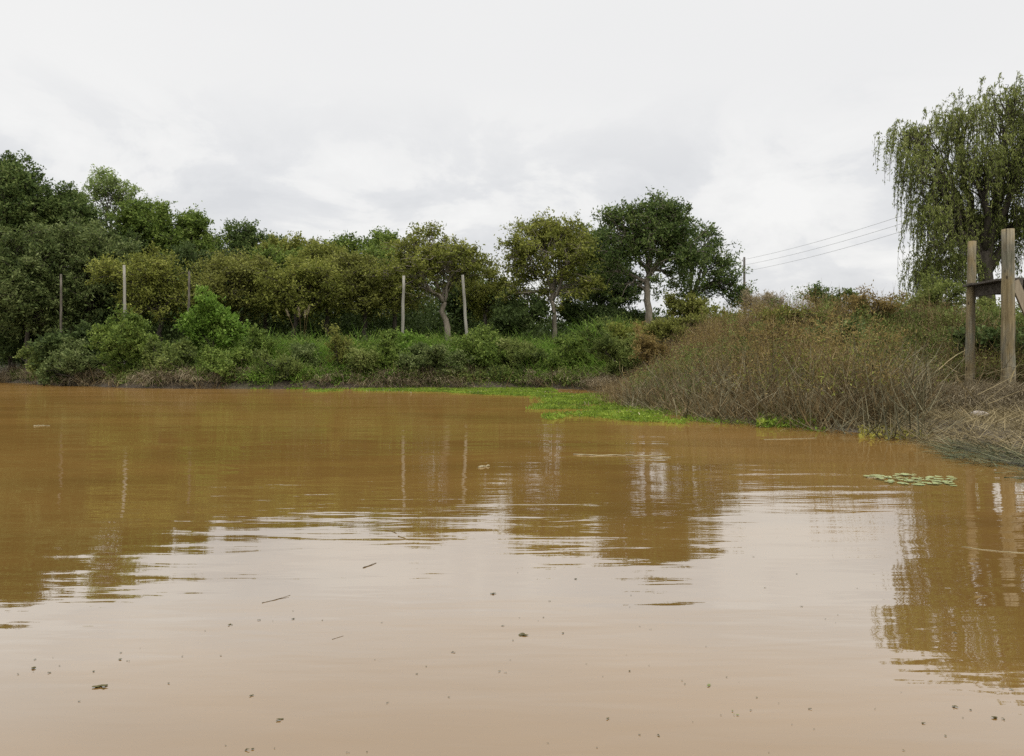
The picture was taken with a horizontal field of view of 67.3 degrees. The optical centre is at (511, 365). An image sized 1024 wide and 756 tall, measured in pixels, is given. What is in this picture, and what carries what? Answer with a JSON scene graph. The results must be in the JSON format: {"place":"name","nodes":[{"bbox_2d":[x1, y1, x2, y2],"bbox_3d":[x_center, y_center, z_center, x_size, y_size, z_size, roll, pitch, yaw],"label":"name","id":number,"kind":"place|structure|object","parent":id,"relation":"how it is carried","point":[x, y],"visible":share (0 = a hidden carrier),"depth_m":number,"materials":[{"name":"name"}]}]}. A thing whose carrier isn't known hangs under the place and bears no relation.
{"place":"outdoors","nodes":[
{"label":"outdoors","id":0,"kind":"place"},
{"bbox_2d":[0,382,1023,755],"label":"water","id":1,"kind":"structure","parent":0,"point":[772,584],"depth_m":2.82,"materials":[{"name":"liquid"}]},
{"bbox_2d":[305,379,557,396],"bbox_3d":[-2.760,0.630,23.406,8.378,0.335,7.630,0,0,0],"label":"pondweed","id":2,"kind":"object","parent":1,"relation":"on","point":[517,391],"visible":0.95,"depth_m":24.23,"materials":[{"name":"plant"}]},
{"bbox_2d":[341,382,691,415],"bbox_3d":[0.939,0.654,20.685,7.662,0.286,16.710,0,0,-27],"label":"pondweed","id":3,"kind":"object","parent":1,"relation":"on","point":[509,390],"visible":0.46,"depth_m":22.04,"materials":[{"name":"green plant"}]},
{"bbox_2d":[525,392,706,423],"bbox_3d":[1.783,0.681,15.967,3.094,0.232,11.121,0,0,0],"label":"pondweed","id":4,"kind":"object","parent":1,"relation":"on","point":[561,401],"visible":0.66,"depth_m":13.40,"materials":[{"name":"plant"}]},
{"bbox_2d":[692,416,827,431],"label":"pondweed","id":5,"kind":"object","parent":1,"relation":"on","point":[719,420],"visible":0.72,"depth_m":10.62,"materials":[{"name":"plant"}]},
{"bbox_2d":[755,405,816,427],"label":"pondweed","id":6,"kind":"object","parent":1,"relation":"on","point":[763,422],"visible":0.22,"depth_m":9.97,"materials":[{"name":"plant"}]},
{"bbox_2d":[858,424,929,438],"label":"pondweed","id":7,"kind":"object","parent":1,"relation":"on","point":[871,435],"visible":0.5,"depth_m":8.59,"materials":[{"name":"plant"}]},
{"bbox_2d":[864,473,956,485],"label":"water lily","id":8,"kind":"object","parent":1,"relation":"on","point":[917,483],"visible":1,"depth_m":5.34,"materials":[{"name":"plant"}]},
{"bbox_2d":[0,323,1023,466],"bbox_3d":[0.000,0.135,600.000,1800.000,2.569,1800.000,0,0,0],"label":"ground","id":9,"kind":"structure","parent":0,"point":[284,384],"depth_m":26.44,"materials":[{"name":"soil"}]},
{"bbox_2d":[0,320,47,378],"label":"bush","id":10,"kind":"object","parent":9,"relation":"on","point":[8,348],"visible":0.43,"depth_m":35.75,"materials":[{"name":"green plant"}]},
{"bbox_2d":[0,149,62,368],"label":"broadleaf tree","id":11,"kind":"object","parent":9,"relation":"on","point":[20,190],"visible":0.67,"depth_m":37.90,"materials":[{"name":"green plant"}]},
{"bbox_2d":[13,343,52,384],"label":"bush","id":12,"kind":"object","parent":9,"relation":"on","point":[22,353],"visible":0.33,"depth_m":31.59,"materials":[{"name":"green plant"}]},
{"bbox_2d":[0,213,90,379],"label":"broadleaf tree","id":13,"kind":"object","parent":9,"relation":"on","point":[29,289],"visible":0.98,"depth_m":34.50,"materials":[{"name":"green plant"}]},
{"bbox_2d":[60,274,61,331],"bbox_3d":[-19.355,-1.487,33.000,0.114,4.849,0.135,0,0,0],"label":"wooden post","id":14,"kind":"object","parent":9,"relation":"on","point":[60,302],"visible":0.48,"depth_m":32.97,"materials":[{"name":"grey wood"}]},
{"bbox_2d":[26,318,100,372],"bbox_3d":[-18.509,-0.498,31.887,2.992,2.884,2.463,0,0,-17],"label":"bush","id":15,"kind":"object","parent":9,"relation":"on","point":[47,342],"visible":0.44,"depth_m":31.29,"materials":[{"name":"green plant"}]},
{"bbox_2d":[26,180,118,332],"bbox_3d":[-22.873,-4.612,39.977,4.984,10.016,4.622,0,0,0],"label":"broadleaf tree","id":16,"kind":"object","parent":9,"relation":"on","point":[74,199],"visible":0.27,"depth_m":39.00,"materials":[{"name":"green plant"}]},
{"bbox_2d":[35,335,111,385],"bbox_3d":[-17.081,0.053,29.965,2.634,2.482,2.192,0,0,30],"label":"bush","id":17,"kind":"object","parent":9,"relation":"on","point":[71,357],"visible":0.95,"depth_m":29.67,"materials":[{"name":"green plant"}]},
{"bbox_2d":[27,206,146,355],"bbox_3d":[-20.020,-3.601,36.482,5.263,8.227,4.143,0,0,0],"label":"broadleaf tree","id":18,"kind":"object","parent":9,"relation":"on","point":[81,244],"visible":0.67,"depth_m":35.74,"materials":[{"name":"green plant"}]},
{"bbox_2d":[84,224,153,322],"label":"broadleaf tree","id":19,"kind":"object","parent":9,"relation":"on","point":[126,240],"visible":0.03,"depth_m":38.84,"materials":[{"name":"green plant"}]},
{"bbox_2d":[80,164,158,314],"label":"young tree","id":20,"kind":"object","parent":9,"relation":"on","point":[111,183],"visible":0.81,"depth_m":42.70,"materials":[{"name":"green plant"}]},
{"bbox_2d":[123,265,125,363],"bbox_3d":[-15.342,-1.580,30.500,0.164,4.794,0.163,0,0,-45],"label":"wooden post","id":21,"kind":"object","parent":9,"relation":"on","point":[124,287],"visible":0.44,"depth_m":30.45,"materials":[{"name":"wood"}]},
{"bbox_2d":[83,304,168,375],"bbox_3d":[-14.475,-0.700,28.959,3.142,3.266,2.440,0,0,37],"label":"bush","id":22,"kind":"object","parent":9,"relation":"on","point":[125,341],"visible":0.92,"depth_m":28.50,"materials":[{"name":"green plant"}]},
{"bbox_2d":[105,188,172,261],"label":"broadleaf tree","id":23,"kind":"object","parent":9,"relation":"on","point":[126,219],"visible":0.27,"depth_m":40.72,"materials":[{"name":"green plant"}]},
{"bbox_2d":[83,241,203,342],"bbox_3d":[-16.106,-2.591,34.047,5.410,5.861,4.035,0,0,0],"label":"broadleaf tree","id":24,"kind":"object","parent":9,"relation":"on","point":[158,272],"visible":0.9,"depth_m":33.45,"materials":[{"name":"green plant"}]},
{"bbox_2d":[141,335,199,375],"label":"bush","id":25,"kind":"object","parent":9,"relation":"on","point":[181,352],"visible":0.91,"depth_m":27.45,"materials":[{"name":"green plant"}]},
{"bbox_2d":[127,198,232,259],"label":"broadleaf tree","id":26,"kind":"object","parent":9,"relation":"on","point":[189,226],"visible":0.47,"depth_m":40.39,"materials":[{"name":"green plant"}]},
{"bbox_2d":[187,271,189,337],"bbox_3d":[-13.119,-1.693,31.200,0.145,4.237,0.146,0,0,42],"label":"wooden post","id":27,"kind":"object","parent":9,"relation":"on","point":[188,292],"visible":0.34,"depth_m":31.17,"materials":[{"name":"grey wood"}]},
{"bbox_2d":[157,238,239,279],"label":"broadleaf tree","id":28,"kind":"object","parent":9,"relation":"on","point":[186,252],"visible":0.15,"depth_m":37.88,"materials":[{"name":"green plant"}]},
{"bbox_2d":[172,284,249,354],"bbox_3d":[-11.476,-1.257,29.440,2.727,3.620,2.494,0,0,39],"label":"bush","id":29,"kind":"object","parent":9,"relation":"on","point":[210,318],"visible":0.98,"depth_m":29.09,"materials":[{"name":"green plant"}]},
{"bbox_2d":[197,344,255,380],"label":"bush","id":30,"kind":"object","parent":9,"relation":"on","point":[219,359],"visible":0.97,"depth_m":26.88,"materials":[{"name":"green plant"}]},
{"bbox_2d":[176,247,282,340],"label":"broadleaf tree","id":31,"kind":"object","parent":9,"relation":"on","point":[239,273],"visible":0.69,"depth_m":34.16,"materials":[{"name":"green plant"}]},
{"bbox_2d":[215,216,285,308],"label":"broadleaf tree","id":32,"kind":"object","parent":9,"relation":"on","point":[245,236],"visible":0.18,"depth_m":42.56,"materials":[{"name":"green plant"}]},
{"bbox_2d":[237,323,278,360],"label":"bush","id":33,"kind":"object","parent":9,"relation":"on","point":[255,336],"visible":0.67,"depth_m":28.23,"materials":[{"name":"green plant"}]},
{"bbox_2d":[243,241,309,333],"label":"broadleaf tree","id":34,"kind":"object","parent":9,"relation":"on","point":[268,252],"visible":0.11,"depth_m":38.41,"materials":[{"name":"green plant"}]},
{"bbox_2d":[251,347,305,379],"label":"bush","id":35,"kind":"object","parent":9,"relation":"on","point":[286,366],"visible":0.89,"depth_m":26.32,"materials":[{"name":"green plant"}]},
{"bbox_2d":[255,230,325,341],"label":"broadleaf tree","id":36,"kind":"object","parent":9,"relation":"on","point":[290,244],"visible":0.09,"depth_m":41.37,"materials":[{"name":"green plant"}]},
{"bbox_2d":[240,251,354,341],"bbox_3d":[-9.395,-2.500,34.159,5.185,5.043,4.248,0,0,0],"label":"broadleaf tree","id":37,"kind":"object","parent":9,"relation":"on","point":[293,287],"visible":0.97,"depth_m":33.40,"materials":[{"name":"green plant"}]},
{"bbox_2d":[281,341,326,368],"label":"bush","id":38,"kind":"object","parent":9,"relation":"on","point":[305,352],"visible":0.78,"depth_m":27.47,"materials":[{"name":"green plant"}]},
{"bbox_2d":[0,355,641,389],"bbox_3d":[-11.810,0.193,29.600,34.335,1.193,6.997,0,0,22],"label":"dead bank grass","id":39,"kind":"structure","parent":9,"relation":"on","point":[326,378],"depth_m":26.72,"materials":[{"name":"plant"}]},
{"bbox_2d":[75,334,570,386],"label":"bank herbs","id":40,"kind":"object","parent":9,"relation":"on","point":[321,377],"visible":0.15,"depth_m":26.73,"materials":[{"name":"green plant"}]},
{"bbox_2d":[282,236,378,339],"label":"broadleaf tree","id":41,"kind":"object","parent":9,"relation":"on","point":[319,251],"visible":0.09,"depth_m":37.65,"materials":[{"name":"green plant"}]},
{"bbox_2d":[7,312,655,387],"bbox_3d":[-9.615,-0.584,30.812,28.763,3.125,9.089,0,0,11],"label":"bank weeds","id":42,"kind":"object","parent":9,"relation":"on","point":[516,375],"visible":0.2,"depth_m":27.06,"materials":[{"name":"plant"}]},
{"bbox_2d":[312,230,363,324],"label":"broadleaf tree","id":43,"kind":"object","parent":9,"relation":"on","point":[341,241],"visible":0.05,"depth_m":42.55,"materials":[{"name":"green plant"}]},
{"bbox_2d":[319,320,359,368],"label":"bush","id":44,"kind":"object","parent":9,"relation":"on","point":[341,348],"visible":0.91,"depth_m":27.23,"materials":[{"name":"green plant"}]},
{"bbox_2d":[1,263,682,366],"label":"undergrowth","id":45,"kind":"object","parent":9,"relation":"on","point":[416,321],"visible":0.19,"depth_m":39.33,"materials":[{"name":"green plant"}]},
{"bbox_2d":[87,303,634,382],"bbox_3d":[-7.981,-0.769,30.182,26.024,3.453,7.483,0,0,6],"label":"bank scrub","id":46,"kind":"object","parent":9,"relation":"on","point":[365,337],"visible":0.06,"depth_m":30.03,"materials":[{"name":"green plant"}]},
{"bbox_2d":[343,344,378,375],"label":"bush","id":47,"kind":"object","parent":9,"relation":"on","point":[361,359],"visible":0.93,"depth_m":26.66,"materials":[{"name":"green plant"}]},
{"bbox_2d":[310,243,433,340],"bbox_3d":[-6.647,-2.830,35.242,5.873,5.408,4.188,0,0,-19],"label":"broadleaf tree","id":48,"kind":"object","parent":9,"relation":"on","point":[364,303],"visible":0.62,"depth_m":34.27,"materials":[{"name":"green plant"}]},
{"bbox_2d":[355,225,414,328],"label":"broadleaf tree","id":49,"kind":"object","parent":9,"relation":"on","point":[378,235],"visible":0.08,"depth_m":42.22,"materials":[{"name":"green plant"}]},
{"bbox_2d":[359,326,412,374],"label":"bush","id":50,"kind":"object","parent":9,"relation":"on","point":[387,354],"visible":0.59,"depth_m":27.45,"materials":[{"name":"green plant"}]},
{"bbox_2d":[350,238,431,335],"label":"broadleaf tree","id":51,"kind":"object","parent":9,"relation":"on","point":[373,249],"visible":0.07,"depth_m":37.87,"materials":[{"name":"green plant"}]},
{"bbox_2d":[401,276,404,332],"bbox_3d":[-4.323,-1.652,30.503,0.165,3.817,0.147,0,0,0],"label":"wooden post","id":52,"kind":"object","parent":9,"relation":"on","point":[402,305],"visible":0.59,"depth_m":30.46,"materials":[{"name":"wood"}]},
{"bbox_2d":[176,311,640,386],"bbox_3d":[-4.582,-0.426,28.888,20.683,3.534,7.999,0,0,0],"label":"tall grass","id":53,"kind":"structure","parent":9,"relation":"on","point":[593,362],"depth_m":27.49,"materials":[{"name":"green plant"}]},
{"bbox_2d":[394,329,434,353],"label":"bush","id":54,"kind":"object","parent":9,"relation":"on","point":[410,339],"visible":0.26,"depth_m":29.48,"materials":[{"name":"green plant"}]},
{"bbox_2d":[356,220,503,339],"bbox_3d":[-3.578,-3.142,33.929,6.526,6.534,4.161,0,0,0],"label":"spreading tree","id":55,"kind":"object","parent":9,"relation":"on","point":[427,260],"visible":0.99,"depth_m":33.68,"materials":[{"name":"green plant"}]},
{"bbox_2d":[394,340,475,376],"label":"bush","id":56,"kind":"object","parent":9,"relation":"on","point":[435,356],"visible":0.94,"depth_m":26.95,"materials":[{"name":"green plant"}]},
{"bbox_2d":[429,259,491,334],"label":"broadleaf tree","id":57,"kind":"object","parent":9,"relation":"on","point":[456,306],"visible":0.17,"depth_m":38.99,"materials":[{"name":"green plant"}]},
{"bbox_2d":[461,275,467,336],"bbox_3d":[-1.825,-1.647,30.495,0.368,3.887,0.167,0,0,0],"label":"wooden post","id":58,"kind":"object","parent":9,"relation":"on","point":[464,306],"visible":0.54,"depth_m":30.45,"materials":[{"name":"wood"}]},
{"bbox_2d":[448,322,511,373],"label":"bush","id":59,"kind":"object","parent":9,"relation":"on","point":[481,346],"visible":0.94,"depth_m":27.87,"materials":[{"name":"green plant"}]},
{"bbox_2d":[452,265,529,328],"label":"broadleaf tree","id":60,"kind":"object","parent":9,"relation":"on","point":[478,298],"visible":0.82,"depth_m":35.64,"materials":[{"name":"green plant"}]},
{"bbox_2d":[482,286,555,338],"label":"bush","id":61,"kind":"object","parent":9,"relation":"on","point":[511,315],"visible":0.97,"depth_m":33.10,"materials":[{"name":"green plant"}]},
{"bbox_2d":[494,336,549,370],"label":"bush","id":62,"kind":"object","parent":9,"relation":"on","point":[516,349],"visible":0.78,"depth_m":27.77,"materials":[{"name":"green plant"}]},
{"bbox_2d":[493,206,613,340],"bbox_3d":[1.811,-3.565,33.867,5.311,7.080,4.246,0,0,0],"label":"open tree","id":63,"kind":"object","parent":9,"relation":"on","point":[550,241],"visible":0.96,"depth_m":33.65,"materials":[{"name":"green plant"}]},
{"bbox_2d":[539,329,590,369],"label":"bush","id":64,"kind":"object","parent":9,"relation":"on","point":[571,342],"visible":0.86,"depth_m":27.12,"materials":[{"name":"green plant"}]},
{"bbox_2d":[547,219,599,308],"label":"broadleaf tree","id":65,"kind":"object","parent":9,"relation":"on","point":[592,233],"visible":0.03,"depth_m":38.62,"materials":[{"name":"green plant"}]},
{"bbox_2d":[548,297,613,333],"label":"bush","id":66,"kind":"object","parent":9,"relation":"on","point":[573,310],"visible":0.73,"depth_m":34.62,"materials":[{"name":"green plant"}]},
{"bbox_2d":[572,322,616,352],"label":"bush","id":67,"kind":"object","parent":9,"relation":"on","point":[590,335],"visible":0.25,"depth_m":28.61,"materials":[{"name":"green plant"}]},
{"bbox_2d":[567,222,635,300],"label":"broadleaf tree","id":68,"kind":"object","parent":9,"relation":"on","point":[598,239],"visible":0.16,"depth_m":37.61,"materials":[{"name":"green plant"}]},
{"bbox_2d":[575,301,644,325],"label":"bush","id":69,"kind":"object","parent":9,"relation":"on","point":[637,315],"visible":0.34,"depth_m":34.73,"materials":[{"name":"green plant"}]},
{"bbox_2d":[579,261,643,313],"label":"broadleaf tree","id":70,"kind":"object","parent":9,"relation":"on","point":[598,298],"visible":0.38,"depth_m":36.78,"materials":[{"name":"green plant"}]},
{"bbox_2d":[583,328,641,378],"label":"bush","id":71,"kind":"object","parent":9,"relation":"on","point":[607,347],"visible":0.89,"depth_m":24.08,"materials":[{"name":"green plant"}]},
{"bbox_2d":[603,319,650,347],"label":"bush","id":72,"kind":"object","parent":9,"relation":"on","point":[620,330],"visible":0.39,"depth_m":26.95,"materials":[{"name":"green plant"}]},
{"bbox_2d":[628,320,672,368],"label":"dry bush","id":73,"kind":"object","parent":9,"relation":"on","point":[648,345],"visible":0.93,"depth_m":22.82,"materials":[{"name":"brown plant"}]},
{"bbox_2d":[580,185,721,323],"bbox_3d":[6.128,-4.305,34.138,5.848,7.348,4.136,0,0,34],"label":"tree","id":74,"kind":"object","parent":9,"relation":"on","point":[663,224],"visible":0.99,"depth_m":33.65,"materials":[{"name":"green plant"}]},
{"bbox_2d":[643,310,708,344],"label":"bush","id":75,"kind":"object","parent":9,"relation":"on","point":[668,327],"visible":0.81,"depth_m":25.88,"materials":[{"name":"green plant"}]},
{"bbox_2d":[662,289,712,323],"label":"bush","id":76,"kind":"object","parent":9,"relation":"on","point":[678,306],"visible":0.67,"depth_m":30.70,"materials":[{"name":"green plant"}]},
{"bbox_2d":[660,222,758,317],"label":"open tree","id":77,"kind":"object","parent":9,"relation":"on","point":[720,281],"visible":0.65,"depth_m":35.84,"materials":[{"name":"green plant"}]},
{"bbox_2d":[698,302,742,321],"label":"bush","id":78,"kind":"object","parent":9,"relation":"on","point":[712,308],"visible":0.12,"depth_m":28.94,"materials":[{"name":"green plant"}]},
{"bbox_2d":[736,282,761,316],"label":"dry bush","id":79,"kind":"object","parent":9,"relation":"on","point":[749,298],"visible":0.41,"depth_m":25.93,"materials":[{"name":"brown plant"}]},
{"bbox_2d":[749,290,786,313],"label":"dry bush","id":80,"kind":"object","parent":9,"relation":"on","point":[771,295],"visible":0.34,"depth_m":24.83,"materials":[{"name":"brown plant"}]},
{"bbox_2d":[617,292,920,403],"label":"thicket weeds","id":81,"kind":"object","parent":9,"relation":"on","point":[753,325],"visible":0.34,"depth_m":17.27,"materials":[{"name":"plant"}]},
{"bbox_2d":[628,288,919,414],"bbox_3d":[6.242,-0.677,15.993,7.147,3.106,12.465,0,0,0],"label":"dry scrub","id":82,"kind":"object","parent":9,"relation":"on","point":[855,332],"visible":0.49,"depth_m":12.31,"materials":[{"name":"brown plant"}]},
{"bbox_2d":[737,319,818,358],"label":"dry bush","id":83,"kind":"object","parent":9,"relation":"on","point":[763,334],"visible":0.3,"depth_m":16.42,"materials":[{"name":"brown plant"}]},
{"bbox_2d":[595,328,977,440],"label":"rushes","id":84,"kind":"object","parent":9,"relation":"on","point":[917,384],"visible":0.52,"depth_m":10.78,"materials":[{"name":"plant"}]},
{"bbox_2d":[750,299,831,322],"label":"bush","id":85,"kind":"object","parent":9,"relation":"on","point":[777,315],"visible":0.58,"depth_m":19.90,"materials":[{"name":"green plant"}]},
{"bbox_2d":[575,284,1023,436],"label":"dry weeds","id":86,"kind":"object","parent":9,"relation":"on","point":[731,409],"visible":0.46,"depth_m":13.31,"materials":[{"name":"plant"}]},
{"bbox_2d":[602,290,1023,397],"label":"thicket leaves","id":87,"kind":"object","parent":9,"relation":"on","point":[793,355],"visible":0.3,"depth_m":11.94,"materials":[{"name":"plant"}]},
{"bbox_2d":[791,280,859,310],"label":"bush","id":88,"kind":"object","parent":9,"relation":"on","point":[818,288],"visible":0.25,"depth_m":23.90,"materials":[{"name":"green plant"}]},
{"bbox_2d":[805,314,873,352],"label":"bush","id":89,"kind":"object","parent":9,"relation":"on","point":[849,328],"visible":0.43,"depth_m":16.37,"materials":[{"name":"green plant"}]},
{"bbox_2d":[718,315,998,363],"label":"slope grass","id":90,"kind":"structure","parent":9,"relation":"on","point":[875,329],"depth_m":19.43,"materials":[{"name":"plant"}]},
{"bbox_2d":[842,279,910,317],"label":"dry bush","id":91,"kind":"object","parent":9,"relation":"on","point":[885,306],"visible":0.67,"depth_m":19.75,"materials":[{"name":"brown plant"}]},
{"bbox_2d":[804,279,949,359],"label":"bare weeds","id":92,"kind":"object","parent":9,"relation":"on","point":[887,313],"visible":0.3,"depth_m":19.65,"materials":[{"name":"plant"}]},
{"bbox_2d":[776,339,1023,408],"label":"canes","id":93,"kind":"object","parent":9,"relation":"on","point":[960,375],"visible":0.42,"depth_m":11.86,"materials":[{"name":"plant"}]},
{"bbox_2d":[840,385,1023,459],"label":"straw","id":94,"kind":"object","parent":9,"relation":"on","point":[973,417],"visible":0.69,"depth_m":8.50,"materials":[{"name":"plant"}]},
{"bbox_2d":[891,266,975,311],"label":"bush","id":95,"kind":"object","parent":9,"relation":"on","point":[935,292],"visible":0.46,"depth_m":22.13,"materials":[{"name":"green plant"}]},
{"bbox_2d":[855,302,1023,386],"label":"slope weeds","id":96,"kind":"object","parent":9,"relation":"on","point":[995,315],"visible":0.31,"depth_m":19.23,"materials":[{"name":"plant"}]},
{"bbox_2d":[872,71,1023,307],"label":"willow tree","id":97,"kind":"object","parent":9,"relation":"on","point":[956,219],"visible":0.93,"depth_m":25.75,"materials":[{"name":"green plant"}]},
{"bbox_2d":[885,337,1023,388],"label":"dead stalks","id":98,"kind":"object","parent":9,"relation":"on","point":[970,379],"visible":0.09,"depth_m":15.87,"materials":[{"name":"brown plant"}]},
{"bbox_2d":[886,375,1023,418],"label":"hanging grass","id":99,"kind":"structure","parent":9,"relation":"on","point":[1019,395],"depth_m":11.27,"materials":[{"name":"plant"}]},
{"bbox_2d":[913,433,1023,484],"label":"sedge","id":100,"kind":"object","parent":9,"relation":"on","point":[963,455],"visible":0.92,"depth_m":6.62,"materials":[{"name":"plant"}]},
{"bbox_2d":[947,320,1021,358],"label":"bush","id":101,"kind":"object","parent":9,"relation":"on","point":[990,332],"visible":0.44,"depth_m":17.99,"materials":[{"name":"green plant"}]},
{"bbox_2d":[962,228,1023,384],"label":"wooden platform","id":102,"kind":"structure","parent":9,"relation":"on","point":[1008,286],"depth_m":14.47,"materials":[{"name":"wood"}]},
{"bbox_2d":[975,295,1020,314],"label":"bush","id":103,"kind":"object","parent":9,"relation":"on","point":[985,301],"visible":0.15,"depth_m":23.62,"materials":[{"name":"green plant"}]},
{"bbox_2d":[998,321,1023,367],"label":"bush","id":104,"kind":"object","parent":9,"relation":"on","point":[1018,335],"visible":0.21,"depth_m":17.65,"materials":[{"name":"green plant"}]},
{"bbox_2d":[0,0,1023,323],"label":"sky","id":105,"kind":"structure","parent":0,"point":[314,118],"materials":[{"name":"white"}]},
{"bbox_2d":[573,454,669,460],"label":"floating branch","id":106,"kind":"object","parent":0,"point":[623,455],"visible":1,"depth_m":6.80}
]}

